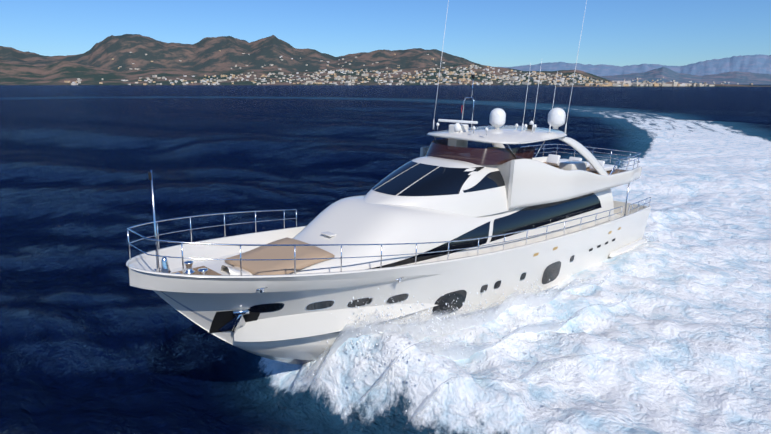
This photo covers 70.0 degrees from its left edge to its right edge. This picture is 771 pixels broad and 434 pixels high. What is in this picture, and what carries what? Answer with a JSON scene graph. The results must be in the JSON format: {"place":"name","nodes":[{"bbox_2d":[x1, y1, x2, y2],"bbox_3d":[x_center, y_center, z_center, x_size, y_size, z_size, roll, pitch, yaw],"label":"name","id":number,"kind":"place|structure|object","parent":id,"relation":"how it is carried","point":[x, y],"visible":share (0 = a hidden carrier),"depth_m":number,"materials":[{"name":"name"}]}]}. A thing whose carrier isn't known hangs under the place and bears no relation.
{"place":"outdoors","nodes":[
{"label":"outdoors","id":0,"kind":"place"},
{"bbox_2d":[0,34,480,72],"bbox_3d":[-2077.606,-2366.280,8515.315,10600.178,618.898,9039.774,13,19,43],"label":"hills","id":1,"kind":"structure","parent":0,"point":[204,54],"depth_m":6288.77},
{"bbox_2d":[0,61,609,84],"bbox_3d":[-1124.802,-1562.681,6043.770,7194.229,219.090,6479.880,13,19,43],"label":"foothills","id":2,"kind":"structure","parent":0,"point":[59,73],"depth_m":4561.71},
{"bbox_2d":[64,50,752,85],"bbox_3d":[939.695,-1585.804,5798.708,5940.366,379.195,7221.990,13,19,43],"label":"town houses","id":3,"kind":"structure","parent":2,"relation":"on","point":[580,77],"depth_m":4270.93,"materials":[{"name":"beige"}]},
{"bbox_2d":[0,85,770,433],"bbox_3d":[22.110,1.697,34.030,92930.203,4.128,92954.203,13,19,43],"label":"sea","id":4,"kind":"structure","parent":0,"point":[92,341],"depth_m":29.72,"materials":[{"name":"liquid"}]},
{"bbox_2d":[126,0,650,364],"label":"yacht","id":5,"kind":"object","parent":4,"relation":"on","point":[449,217],"visible":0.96,"depth_m":19.53,"materials":[{"name":"white gelcoat fiberglass"},{"name":"dark glass"},{"name":"stainless steel"}]},
{"bbox_2d":[298,291,535,381],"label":"bow wave","id":6,"kind":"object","parent":4,"relation":"on","point":[316,366],"depth_m":18.01,"materials":[{"name":"white liquid"}]},
{"bbox_2d":[311,234,664,385],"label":"bow wave","id":7,"kind":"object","parent":4,"relation":"on","point":[533,299],"depth_m":19.20,"materials":[{"name":"white liquid"}]},
{"bbox_2d":[313,205,710,428],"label":"spray droplets","id":8,"kind":"object","parent":4,"relation":"on","point":[440,320],"visible":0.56,"depth_m":17.85,"materials":[{"name":"white liquid"}]},
{"bbox_2d":[355,230,694,403],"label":"bow wave","id":9,"kind":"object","parent":4,"relation":"on","point":[458,349],"depth_m":17.95,"materials":[{"name":"white liquid"}]},
{"bbox_2d":[407,329,652,423],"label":"bow wave","id":10,"kind":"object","parent":4,"relation":"on","point":[427,398],"depth_m":15.91,"materials":[{"name":"white liquid"}]},
{"bbox_2d":[0,0,770,66],"label":"sky","id":11,"kind":"structure","parent":0,"point":[494,33],"materials":[{"name":"blue"}]},
{"bbox_2d":[501,54,770,75],"bbox_3d":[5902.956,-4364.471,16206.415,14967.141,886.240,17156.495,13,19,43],"label":"hills","id":12,"kind":"structure","parent":0,"point":[759,63],"depth_m":13852.28,"materials":[{"name":"blue stone"}]},
{"bbox_2d":[555,84,770,86],"bbox_3d":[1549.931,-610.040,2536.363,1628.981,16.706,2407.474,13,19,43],"label":"coast","id":13,"kind":"structure","parent":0,"point":[716,85],"depth_m":1914.13},
{"bbox_2d":[599,67,770,84],"bbox_3d":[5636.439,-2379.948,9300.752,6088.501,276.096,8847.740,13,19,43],"label":"hills","id":14,"kind":"structure","parent":0,"point":[733,77],"depth_m":8002.10,"materials":[{"name":"blue stone"}]}
]}

